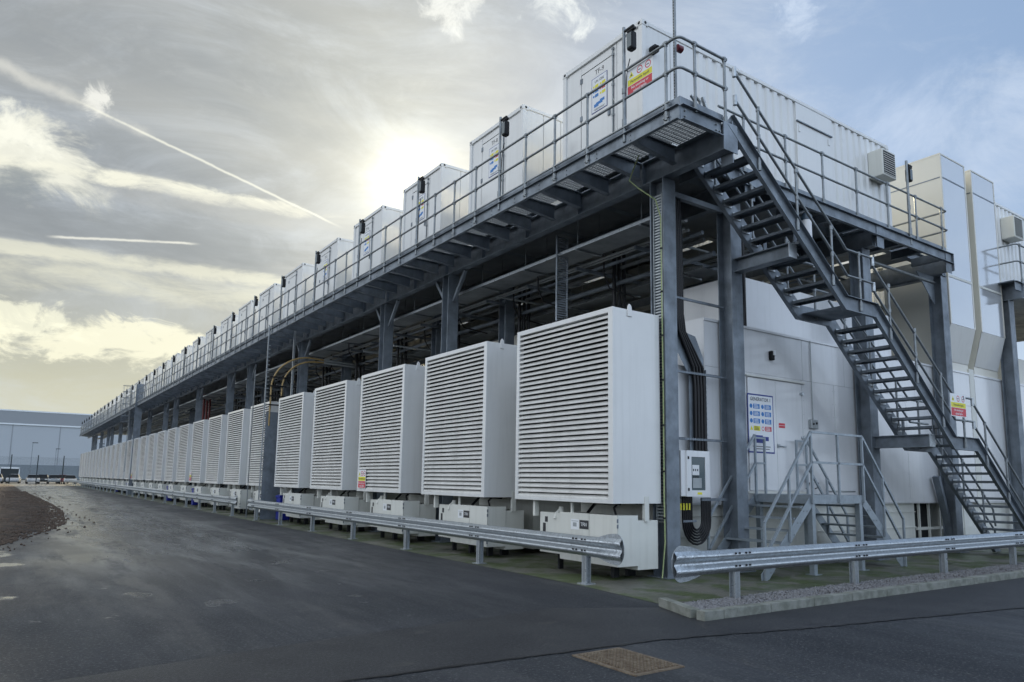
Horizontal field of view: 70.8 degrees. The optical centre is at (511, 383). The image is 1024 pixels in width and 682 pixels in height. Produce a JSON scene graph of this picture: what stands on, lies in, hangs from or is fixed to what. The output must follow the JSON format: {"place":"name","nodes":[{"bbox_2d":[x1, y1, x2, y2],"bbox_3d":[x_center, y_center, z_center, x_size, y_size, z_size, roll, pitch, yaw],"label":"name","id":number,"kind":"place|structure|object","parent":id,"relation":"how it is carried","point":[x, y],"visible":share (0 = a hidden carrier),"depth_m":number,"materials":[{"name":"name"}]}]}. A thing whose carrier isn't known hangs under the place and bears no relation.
{"place":"outdoors","nodes":[
{"label":"outdoors","id":0,"kind":"place"},
{"bbox_2d":[0,409,132,479],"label":"warehouse","id":1,"kind":"structure","parent":0,"point":[21,431],"depth_m":217.07,"materials":[{"name":"grey metal"}]},
{"bbox_2d":[0,480,1023,681],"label":"road","id":2,"kind":"structure","parent":0,"point":[75,600],"depth_m":8.84,"materials":[{"name":"grey asphalt"}]},
{"bbox_2d":[0,484,57,539],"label":"soil bank","id":3,"kind":"structure","parent":2,"relation":"on","point":[9,511],"depth_m":28.98,"materials":[{"name":"brown soil"}]},
{"bbox_2d":[0,490,94,550],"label":"soil clods","id":4,"kind":"object","parent":3,"relation":"on","point":[53,522],"visible":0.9,"depth_m":25.86,"materials":[{"name":"brown soil"}]},
{"bbox_2d":[0,454,78,483],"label":"fence","id":5,"kind":"object","parent":2,"relation":"on","point":[37,467],"visible":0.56,"depth_m":113.27,"materials":[{"name":"grey metal"}]},
{"bbox_2d":[50,577,1023,681],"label":"asphalt patch","id":6,"kind":"object","parent":2,"relation":"on","point":[485,640],"visible":0.88,"depth_m":7.50,"materials":[{"name":"grey asphalt"}]},
{"bbox_2d":[72,485,1023,603],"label":"concrete pad","id":7,"kind":"object","parent":2,"relation":"on","point":[641,584],"visible":0.33,"depth_m":13.94,"materials":[{"name":"grey concrete"}]},
{"bbox_2d":[120,384,143,494],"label":"access ladder","id":8,"kind":"object","parent":7,"relation":"on","point":[137,421],"visible":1,"depth_m":60.94,"materials":[{"name":"metal"}]},
{"bbox_2d":[116,484,154,500],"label":"crash barrier","id":9,"kind":"object","parent":7,"relation":"on","point":[139,489],"visible":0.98,"depth_m":51.80,"materials":[{"name":"metal"}]},
{"bbox_2d":[133,480,147,495],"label":"fuel cabinet","id":10,"kind":"object","parent":7,"relation":"on","point":[136,484],"visible":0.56,"depth_m":57.25,"materials":[{"name":"grey metal"}]},
{"bbox_2d":[131,438,146,482],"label":"louvred intake box","id":11,"kind":"object","parent":10,"relation":"on","point":[135,456],"visible":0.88,"depth_m":58.19,"materials":[{"name":"white metal"}]},
{"bbox_2d":[140,480,152,496],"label":"fuel cabinet","id":12,"kind":"object","parent":7,"relation":"on","point":[145,485],"visible":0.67,"depth_m":54.04,"materials":[{"name":"grey metal"}]},
{"bbox_2d":[137,436,154,483],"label":"louvred intake box","id":13,"kind":"object","parent":12,"relation":"on","point":[143,458],"visible":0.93,"depth_m":55.05,"materials":[{"name":"white metal"}]},
{"bbox_2d":[148,481,158,497],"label":"fuel cabinet","id":14,"kind":"object","parent":7,"relation":"on","point":[152,485],"visible":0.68,"depth_m":50.93,"materials":[{"name":"grey metal"}]},
{"bbox_2d":[145,433,163,483],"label":"louvred intake box","id":15,"kind":"object","parent":14,"relation":"on","point":[151,457],"visible":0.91,"depth_m":51.75,"materials":[{"name":"white metal"}]},
{"bbox_2d":[157,481,169,499],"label":"fuel cabinet","id":16,"kind":"object","parent":7,"relation":"on","point":[162,486],"visible":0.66,"depth_m":47.59,"materials":[{"name":"grey metal"}]},
{"bbox_2d":[154,430,173,484],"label":"louvred intake box","id":17,"kind":"object","parent":16,"relation":"on","point":[160,456],"visible":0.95,"depth_m":48.53,"materials":[{"name":"white metal"}]},
{"bbox_2d":[167,482,188,501],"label":"fuel cabinet","id":18,"kind":"object","parent":7,"relation":"on","point":[175,487],"visible":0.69,"depth_m":44.58,"materials":[{"name":"grey metal"}]},
{"bbox_2d":[164,427,185,485],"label":"louvred intake box","id":19,"kind":"object","parent":18,"relation":"on","point":[171,454],"visible":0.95,"depth_m":45.28,"materials":[{"name":"white paint"}]},
{"bbox_2d":[179,483,194,503],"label":"fuel cabinet","id":20,"kind":"object","parent":7,"relation":"on","point":[185,488],"visible":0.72,"depth_m":41.38,"materials":[{"name":"grey metal"}]},
{"bbox_2d":[175,424,199,486],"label":"louvred intake box","id":21,"kind":"object","parent":20,"relation":"on","point":[184,453],"visible":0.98,"depth_m":42.00,"materials":[{"name":"white metal"}]},
{"bbox_2d":[154,487,237,515],"bbox_3d":[-16.929,5.999,37.546,0.252,0.865,20.500,6,-9,-34],"label":"crash barrier","id":22,"kind":"object","parent":7,"relation":"on","point":[232,501],"visible":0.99,"depth_m":34.78,"materials":[{"name":"metal"}]},
{"bbox_2d":[193,483,212,506],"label":"fuel cabinet","id":23,"kind":"object","parent":7,"relation":"on","point":[203,489],"visible":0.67,"depth_m":37.96,"materials":[{"name":"grey metal"}]},
{"bbox_2d":[189,419,215,487],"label":"louvred intake box","id":24,"kind":"object","parent":23,"relation":"on","point":[199,449],"visible":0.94,"depth_m":38.73,"materials":[{"name":"white metal"}]},
{"bbox_2d":[209,484,234,509],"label":"fuel cabinet","id":25,"kind":"object","parent":7,"relation":"on","point":[223,491],"visible":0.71,"depth_m":34.70,"materials":[{"name":"grey metal"}]},
{"bbox_2d":[204,414,233,488],"bbox_3d":[-14.404,3.433,36.129,1.120,3.725,2.846,6,-9,-34],"label":"louvred intake box","id":26,"kind":"object","parent":25,"relation":"on","point":[216,449],"visible":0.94,"depth_m":35.48,"materials":[{"name":"white metal"}]},
{"bbox_2d":[229,485,253,513],"bbox_3d":[-11.953,5.153,32.412,1.108,1.320,2.228,6,-9,-34],"label":"fuel cabinet","id":27,"kind":"object","parent":7,"relation":"on","point":[241,493],"visible":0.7,"depth_m":31.43,"materials":[{"name":"grey metal"}]},
{"bbox_2d":[223,408,257,490],"bbox_3d":[-12.154,3.031,32.898,1.120,3.725,2.846,6,-9,-34],"label":"louvred intake box","id":28,"kind":"object","parent":27,"relation":"on","point":[236,450],"visible":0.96,"depth_m":32.23,"materials":[{"name":"white metal"}]},
{"bbox_2d":[253,487,286,515],"bbox_3d":[-9.702,4.751,29.181,1.108,1.320,2.228,6,-9,-34],"label":"fuel cabinet","id":29,"kind":"object","parent":7,"relation":"on","point":[255,495],"visible":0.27,"depth_m":29.25,"materials":[{"name":"grey metal"}]},
{"bbox_2d":[246,401,285,492],"bbox_3d":[-9.904,2.629,29.666,1.120,3.725,2.846,6,-9,-34],"label":"louvred intake box","id":30,"kind":"object","parent":29,"relation":"on","point":[255,454],"visible":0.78,"depth_m":29.69,"materials":[{"name":"white metal"}]},
{"bbox_2d":[283,488,323,523],"bbox_3d":[-7.452,4.349,25.950,1.108,1.320,2.228,6,-9,-34],"label":"fuel cabinet","id":31,"kind":"object","parent":7,"relation":"on","point":[304,498],"visible":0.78,"depth_m":25.14,"materials":[{"name":"grey metal"}]},
{"bbox_2d":[274,390,321,494],"bbox_3d":[-7.653,2.227,26.435,1.120,3.725,2.846,6,-9,-34],"label":"louvred intake box","id":32,"kind":"object","parent":31,"relation":"on","point":[294,441],"visible":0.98,"depth_m":25.69,"materials":[{"name":"white metal"}]},
{"bbox_2d":[245,325,369,519],"bbox_3d":[-8.260,1.664,29.613,4.462,7.600,1.150,6,-9,-34],"label":"cable drop post","id":33,"kind":"object","parent":7,"relation":"on","point":[269,491],"visible":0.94,"depth_m":28.18,"materials":[{"name":"metal"}]},
{"bbox_2d":[320,490,371,531],"bbox_3d":[-5.202,3.947,22.719,1.108,1.320,2.228,6,-9,-34],"label":"fuel cabinet","id":34,"kind":"object","parent":7,"relation":"on","point":[348,502],"visible":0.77,"depth_m":21.94,"materials":[{"name":"grey metal"}]},
{"bbox_2d":[310,378,365,499],"bbox_3d":[-5.403,1.825,23.204,1.120,3.725,2.846,6,-9,-34],"label":"louvred intake box","id":35,"kind":"object","parent":34,"relation":"on","point":[335,443],"visible":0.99,"depth_m":22.42,"materials":[{"name":"white metal"}]},
{"bbox_2d":[370,493,435,540],"bbox_3d":[-2.951,3.545,19.488,1.108,1.320,2.228,6,-9,-34],"label":"fuel cabinet","id":36,"kind":"object","parent":7,"relation":"on","point":[396,506],"visible":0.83,"depth_m":18.75,"materials":[{"name":"grey metal"}]},
{"bbox_2d":[357,362,428,504],"bbox_3d":[-3.153,1.423,19.973,1.120,3.725,2.846,6,-9,-34],"label":"louvred intake box","id":37,"kind":"object","parent":36,"relation":"on","point":[391,432],"visible":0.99,"depth_m":19.12,"materials":[{"name":"white metal"}]},
{"bbox_2d":[247,497,623,584],"bbox_3d":[-4.216,3.743,19.290,0.252,0.835,20.820,6,-9,-34],"label":"crash barrier","id":38,"kind":"object","parent":7,"relation":"on","point":[608,548],"visible":0.99,"depth_m":14.12,"materials":[{"name":"metal"}]},
{"bbox_2d":[408,335,516,504],"bbox_3d":[2.586,1.838,24.100,12.280,5.920,2.520,6,-9,-34],"label":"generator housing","id":39,"kind":"object","parent":7,"relation":"on","point":[464,499],"depth_m":20.21,"materials":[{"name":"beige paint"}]},
{"bbox_2d":[438,497,523,555],"bbox_3d":[-0.701,3.143,16.256,1.108,1.320,2.228,6,-9,-34],"label":"fuel cabinet","id":40,"kind":"object","parent":7,"relation":"on","point":[472,513],"visible":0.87,"depth_m":15.55,"materials":[{"name":"grey metal"}]},
{"bbox_2d":[421,339,516,510],"bbox_3d":[-0.902,1.021,16.742,1.120,3.725,2.846,6,-9,-34],"label":"louvred intake box","id":41,"kind":"object","parent":40,"relation":"on","point":[469,435],"visible":1,"depth_m":15.88,"materials":[{"name":"white metal"}]},
{"bbox_2d":[79,96,968,578],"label":"steel gantry","id":42,"kind":"object","parent":7,"relation":"on","point":[485,248],"visible":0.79,"depth_m":16.94,"materials":[{"name":"metal"}]},
{"bbox_2d":[180,345,192,376],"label":"shipping container","id":43,"kind":"object","parent":42,"relation":"on","point":[189,349],"visible":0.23,"depth_m":49.64,"materials":[{"name":"white metal"}]},
{"bbox_2d":[191,336,205,370],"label":"shipping container","id":44,"kind":"object","parent":42,"relation":"on","point":[201,345],"visible":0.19,"depth_m":46.46,"materials":[{"name":"white metal"}]},
{"bbox_2d":[204,326,220,362],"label":"shipping container","id":45,"kind":"object","parent":42,"relation":"on","point":[209,336],"visible":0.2,"depth_m":43.55,"materials":[{"name":"white metal"}]},
{"bbox_2d":[219,314,237,354],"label":"shipping container","id":46,"kind":"object","parent":42,"relation":"on","point":[225,324],"visible":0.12,"depth_m":40.26,"materials":[{"name":"white metal"}]},
{"bbox_2d":[236,300,258,344],"bbox_3d":[-10.250,-2.447,39.909,9.018,2.598,2.456,6,-9,-34],"label":"shipping container","id":47,"kind":"object","parent":42,"relation":"on","point":[245,310],"visible":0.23,"depth_m":37.05,"materials":[{"name":"white metal"}]},
{"bbox_2d":[257,283,361,357],"bbox_3d":[-8.000,-2.849,36.678,9.018,2.598,2.456,6,-9,-34],"label":"shipping container","id":48,"kind":"object","parent":42,"relation":"on","point":[270,294],"visible":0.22,"depth_m":33.73,"materials":[{"name":"white metal"}]},
{"bbox_2d":[282,263,416,339],"bbox_3d":[-5.750,-3.251,33.446,9.018,2.598,2.456,6,-9,-34],"label":"shipping container","id":49,"kind":"object","parent":42,"relation":"on","point":[299,274],"visible":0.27,"depth_m":30.37,"materials":[{"name":"white metal"}]},
{"bbox_2d":[287,275,296,315],"bbox_3d":[-9.516,-3.561,31.051,0.056,2.120,0.995,6,-9,-34],"label":"door","id":50,"kind":"structure","parent":49,"relation":"in","point":[292,294],"depth_m":31.04,"materials":[{"name":"white paint"}]},
{"bbox_2d":[356,219,364,285],"bbox_3d":[-4.688,-4.088,22.351,0.140,2.160,0.302,6,-9,-34],"label":"floodlight pole","id":51,"kind":"object","parent":42,"relation":"attached to","point":[361,227],"visible":1,"depth_m":22.37,"materials":[{"name":"grey metal"}]},
{"bbox_2d":[315,237,467,324],"bbox_3d":[-3.499,-3.653,30.215,9.018,2.598,2.456,6,-9,-34],"label":"shipping container","id":52,"kind":"object","parent":42,"relation":"on","point":[336,248],"visible":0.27,"depth_m":27.14,"materials":[{"name":"white metal"}]},
{"bbox_2d":[319,252,329,297],"bbox_3d":[-7.266,-3.963,27.820,0.056,2.120,0.995,6,-9,-34],"label":"door","id":53,"kind":"structure","parent":52,"relation":"in","point":[322,260],"depth_m":27.97,"materials":[{"name":"white paint"}]},
{"bbox_2d":[98,192,686,438],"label":"cable tray","id":54,"kind":"object","parent":42,"relation":"hanging from","point":[619,237],"visible":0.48,"depth_m":19.18,"materials":[{"name":"metal"}]},
{"bbox_2d":[555,235,567,320],"bbox_3d":[1.134,-2.092,16.436,0.320,2.600,0.050,6,-9,-34],"label":"vertical tray","id":55,"kind":"object","parent":54,"relation":"attached to","point":[566,278],"visible":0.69,"depth_m":16.47,"materials":[{"name":"metal"}]},
{"bbox_2d":[80,36,727,433],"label":"deck handrail","id":56,"kind":"object","parent":42,"relation":"on","point":[554,142],"visible":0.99,"depth_m":16.65,"materials":[{"name":"grey metal"}]},
{"bbox_2d":[627,55,652,95],"bbox_3d":[2.207,-5.300,12.450,0.007,0.500,0.620,6,-9,-34],"label":"deck warning sign","id":57,"kind":"object","parent":56,"relation":"attached to","point":[640,75],"visible":1,"depth_m":12.44,"materials":[{"name":"multicoloured"}]},
{"bbox_2d":[415,176,424,254],"bbox_3d":[-2.436,-4.490,19.118,0.140,2.160,0.302,6,-9,-34],"label":"floodlight pole","id":58,"kind":"object","parent":42,"relation":"attached to","point":[420,185],"visible":0.99,"depth_m":19.14,"materials":[{"name":"grey metal"}]},
{"bbox_2d":[140,234,717,436],"bbox_3d":[-20.863,1.488,52.333,0.660,1.145,89.000,6,-9,-34],"label":"cable tray","id":59,"kind":"object","parent":42,"relation":"hanging from","point":[699,272],"visible":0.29,"depth_m":20.65,"materials":[{"name":"metal"}]},
{"bbox_2d":[352,205,522,304],"bbox_3d":[-1.249,-4.055,26.984,9.018,2.598,2.456,6,-9,-34],"label":"shipping container","id":60,"kind":"object","parent":42,"relation":"on","point":[380,218],"visible":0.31,"depth_m":23.92,"materials":[{"name":"white metal"}]},
{"bbox_2d":[359,222,372,275],"bbox_3d":[-5.015,-4.365,24.589,0.056,2.120,0.995,6,-9,-34],"label":"door","id":61,"kind":"structure","parent":60,"relation":"in","point":[364,266],"depth_m":24.60,"materials":[{"name":"white paint"}]},
{"bbox_2d":[183,274,717,424],"bbox_3d":[-13.896,0.165,45.100,0.560,1.145,69.000,6,-9,-34],"label":"cable tray","id":62,"kind":"object","parent":42,"relation":"hanging from","point":[714,276],"visible":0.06,"depth_m":22.12,"materials":[{"name":"metal"}]},
{"bbox_2d":[152,228,836,427],"bbox_3d":[-15.887,2.052,47.698,8.420,2.850,77.090,6,-9,-34],"label":"pipe run","id":63,"kind":"object","parent":42,"relation":"attached to","point":[623,280],"visible":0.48,"depth_m":20.66,"materials":[{"name":"metal"}]},
{"bbox_2d":[401,163,603,282],"bbox_3d":[1.001,-4.457,23.753,9.018,2.598,2.456,6,-9,-34],"label":"shipping container","id":64,"kind":"object","parent":42,"relation":"on","point":[439,177],"visible":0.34,"depth_m":20.77,"materials":[{"name":"white metal"}]},
{"bbox_2d":[411,184,428,245],"bbox_3d":[-2.765,-4.767,21.358,0.056,2.120,0.995,6,-9,-34],"label":"door","id":65,"kind":"structure","parent":64,"relation":"in","point":[422,229],"depth_m":21.32,"materials":[{"name":"white paint"}]},
{"bbox_2d":[497,116,508,209],"bbox_3d":[-0.185,-4.893,15.885,0.140,2.160,0.302,6,-9,-34],"label":"floodlight pole","id":66,"kind":"object","parent":42,"relation":"attached to","point":[503,127],"visible":1,"depth_m":15.91,"materials":[{"name":"grey metal"}]},
{"bbox_2d":[468,104,711,251],"bbox_3d":[3.252,-4.859,20.522,9.018,2.598,2.456,6,-9,-34],"label":"shipping container","id":67,"kind":"object","parent":42,"relation":"on","point":[523,119],"visible":0.24,"depth_m":17.59,"materials":[{"name":"white metal"}]},
{"bbox_2d":[481,134,503,205],"bbox_3d":[-0.515,-5.169,18.127,0.056,2.120,0.995,6,-9,-34],"label":"door","id":68,"kind":"structure","parent":67,"relation":"in","point":[489,191],"depth_m":18.29,"materials":[{"name":"white paint"}]},
{"bbox_2d":[622,24,635,142],"bbox_3d":[2.067,-5.295,12.652,0.140,2.160,0.302,6,-9,-34],"label":"floodlight pole","id":69,"kind":"object","parent":42,"relation":"attached to","point":[631,38],"visible":0.99,"depth_m":12.68,"materials":[{"name":"grey metal"}]},
{"bbox_2d":[629,155,665,578],"bbox_3d":[2.351,-0.386,12.710,0.583,7.425,0.394,6,-9,-34],"label":"earth cable","id":70,"kind":"object","parent":42,"relation":"attached to","point":[663,424],"visible":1,"depth_m":12.71,"materials":[{"name":"green plastic"}]},
{"bbox_2d":[653,193,665,524],"bbox_3d":[2.659,-0.522,12.947,0.050,6.000,0.220,6,-9,-34],"label":"vertical tray","id":71,"kind":"object","parent":42,"relation":"attached to","point":[655,301],"visible":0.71,"depth_m":13.07,"materials":[{"name":"grey metal"}]},
{"bbox_2d":[672,0,683,97],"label":"beacon pole","id":72,"kind":"object","parent":42,"relation":"on","point":[678,48],"visible":0.82,"depth_m":11.99,"materials":[{"name":"grey metal"}]},
{"bbox_2d":[675,199,710,545],"bbox_3d":[3.315,-0.340,13.467,0.986,6.603,0.106,6,-9,-34],"label":"cable bundle","id":73,"kind":"object","parent":42,"relation":"hanging from","point":[690,354],"visible":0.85,"depth_m":13.43,"materials":[{"name":"black rubber"}]},
{"bbox_2d":[677,296,727,522],"bbox_3d":[3.484,0.477,13.458,1.560,4.145,0.082,6,-9,-34],"label":"strut rail","id":74,"kind":"object","parent":42,"relation":"attached to","point":[706,375],"visible":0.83,"depth_m":13.52,"materials":[{"name":"metal"}]},
{"bbox_2d":[679,450,709,496],"bbox_3d":[3.239,1.625,13.028,0.720,0.815,0.272,6,-9,-34],"label":"distribution cabinet","id":75,"kind":"object","parent":74,"relation":"attached to","point":[694,469],"visible":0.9,"depth_m":12.90,"materials":[{"name":"metal"}]},
{"bbox_2d":[563,19,895,225],"bbox_3d":[5.605,-5.280,17.143,9.018,2.598,2.818,6,-9,-34],"label":"shipping container","id":76,"kind":"object","parent":42,"relation":"on","point":[789,116],"visible":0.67,"depth_m":15.74,"materials":[{"name":"white metal"}]},
{"bbox_2d":[580,56,611,149],"bbox_3d":[1.735,-5.571,14.896,0.056,2.120,0.995,6,-9,-34],"label":"door","id":77,"kind":"structure","parent":76,"relation":"in","point":[600,127],"depth_m":14.88,"materials":[{"name":"white paint"}]},
{"bbox_2d":[717,105,947,272],"bbox_3d":[6.753,-4.191,17.716,9.125,1.244,3.436,6,-9,-34],"label":"end handrail","id":78,"kind":"object","parent":42,"relation":"on","point":[855,190],"visible":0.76,"depth_m":16.43,"materials":[{"name":"grey metal"}]},
{"bbox_2d":[905,160,912,244],"bbox_3d":[9.861,-4.462,17.866,0.302,2.160,0.140,6,-9,-34],"label":"floodlight pole","id":79,"kind":"object","parent":42,"relation":"attached to","point":[908,174],"visible":1,"depth_m":17.81,"materials":[{"name":"grey metal"}]},
{"bbox_2d":[479,497,580,548],"bbox_3d":[4.836,1.436,20.869,12.280,5.920,2.520,6,-9,-34],"label":"generator housing","id":80,"kind":"object","parent":7,"relation":"on","point":[531,521],"visible":0.01,"depth_m":16.61,"materials":[{"name":"paint"}]},
{"bbox_2d":[540,503,657,577],"bbox_3d":[1.549,2.741,13.025,1.108,1.320,2.228,6,-9,-34],"label":"fuel cabinet","id":81,"kind":"object","parent":7,"relation":"on","point":[639,537],"visible":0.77,"depth_m":12.27,"materials":[{"name":"white metal"}]},
{"bbox_2d":[515,304,660,521],"bbox_3d":[1.348,0.619,13.511,1.120,3.725,2.846,6,-9,-34],"label":"louvred intake box","id":82,"kind":"object","parent":81,"relation":"on","point":[588,409],"visible":1,"depth_m":12.68,"materials":[{"name":"white paint"}]},
{"bbox_2d":[581,278,977,550],"bbox_3d":[7.119,1.078,17.591,12.290,6.020,2.625,6,-9,-34],"label":"generator housing","id":83,"kind":"object","parent":7,"relation":"on","point":[799,380],"visible":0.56,"depth_m":15.79,"materials":[{"name":"paint"}]},
{"bbox_2d":[741,240,746,325],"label":"riser cables","id":84,"kind":"object","parent":83,"relation":"attached to","point":[744,288],"visible":0.05,"depth_m":14.96,"materials":[{"name":"black plastic"}]},
{"bbox_2d":[747,377,777,489],"bbox_3d":[5.127,1.031,14.730,0.902,2.272,0.016,6,-9,-34],"label":"door","id":85,"kind":"structure","parent":83,"relation":"in","point":[754,385],"depth_m":14.75,"materials":[{"name":"paint"}]},
{"bbox_2d":[775,381,805,490],"bbox_3d":[5.915,1.113,15.240,0.966,2.272,0.063,6,-9,-34],"label":"door","id":86,"kind":"structure","parent":83,"relation":"in","point":[789,426],"depth_m":15.22,"materials":[{"name":"paint"}]},
{"bbox_2d":[882,153,975,372],"bbox_3d":[11.985,-3.290,20.828,1.464,6.062,1.772,6,-9,-34],"label":"exhaust duct","id":87,"kind":"object","parent":83,"relation":"on","point":[938,179],"visible":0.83,"depth_m":20.25,"materials":[{"name":"white metal"}]},
{"bbox_2d":[707,431,906,580],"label":"access steps","id":88,"kind":"structure","parent":7,"relation":"on","point":[809,514],"depth_m":14.01,"materials":[{"name":"metal"}]},
{"bbox_2d":[680,66,1023,551],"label":"staircase","id":89,"kind":"structure","parent":7,"relation":"on","point":[709,173],"depth_m":14.55,"materials":[{"name":"metal"}]},
{"bbox_2d":[950,393,966,417],"bbox_3d":[9.858,0.480,15.909,0.720,0.500,0.007,6,-9,-34],"label":"stair warning sign","id":90,"kind":"object","parent":89,"relation":"attached to","point":[958,405],"visible":1,"depth_m":15.90,"materials":[{"name":"multicoloured"}]},
{"bbox_2d":[880,280,1023,528],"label":"gantry","id":91,"kind":"object","parent":7,"relation":"on","point":[1013,299],"visible":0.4,"depth_m":21.27,"materials":[{"name":"metal"}]},
{"bbox_2d":[995,202,1023,281],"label":"shipping container","id":92,"kind":"object","parent":91,"relation":"on","point":[1010,226],"visible":0.26,"depth_m":22.64,"materials":[{"name":"white metal"}]},
{"bbox_2d":[930,359,1023,536],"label":"generator housing","id":93,"kind":"object","parent":7,"relation":"on","point":[989,399],"visible":0.27,"depth_m":20.77,"materials":[{"name":"beige paint"}]},
{"bbox_2d":[968,369,981,503],"bbox_3d":[12.972,-1.325,20.683,0.400,9.400,0.320,6,-9,-34],"label":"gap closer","id":94,"kind":"object","parent":93,"relation":"on","point":[973,410],"visible":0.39,"depth_m":20.18,"materials":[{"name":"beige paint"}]},
{"bbox_2d":[965,170,1004,378],"bbox_3d":[13.518,-3.123,21.875,1.534,6.062,1.772,6,-9,-34],"label":"exhaust duct","id":95,"kind":"object","parent":93,"relation":"on","point":[987,347],"visible":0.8,"depth_m":21.09,"materials":[{"name":"white metal"}]},
{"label":"fuel cabinet","id":96,"kind":"object","parent":7,"relation":"on","visible":0},
{"bbox_2d":[124,440,138,482],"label":"louvred intake box","id":97,"kind":"object","parent":96,"relation":"on","point":[128,460],"visible":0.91,"depth_m":61.84,"materials":[{"name":"white metal"}]},
{"bbox_2d":[572,647,684,676],"bbox_3d":[1.042,2.525,6.542,0.600,0.044,0.840,6,-9,-34],"label":"manhole cover","id":98,"kind":"object","parent":2,"relation":"on","point":[629,662],"visible":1,"depth_m":6.47,"materials":[{"name":"metal"}]},
{"bbox_2d":[334,607,1023,681],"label":"asphalt joint","id":99,"kind":"object","parent":2,"relation":"on","point":[646,641],"visible":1,"depth_m":7.24,"materials":[{"name":"black asphalt"}]},
{"bbox_2d":[659,570,1023,620],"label":"kerb","id":100,"kind":"structure","parent":2,"relation":"on","point":[689,611],"depth_m":9.81,"materials":[{"name":"concrete"}]},
{"bbox_2d":[672,531,1023,598],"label":"crash barrier","id":101,"kind":"object","parent":2,"relation":"on","point":[689,563],"visible":0.99,"depth_m":11.21,"materials":[{"name":"metal"}]},
{"bbox_2d":[683,562,1023,609],"bbox_3d":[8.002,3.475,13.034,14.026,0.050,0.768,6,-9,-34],"label":"gravel","id":102,"kind":"structure","parent":2,"relation":"on","point":[749,599],"depth_m":11.22,"materials":[{"name":"grey gravel"}]},
{"bbox_2d":[0,0,1023,413],"label":"sky","id":103,"kind":"structure","parent":0,"point":[164,164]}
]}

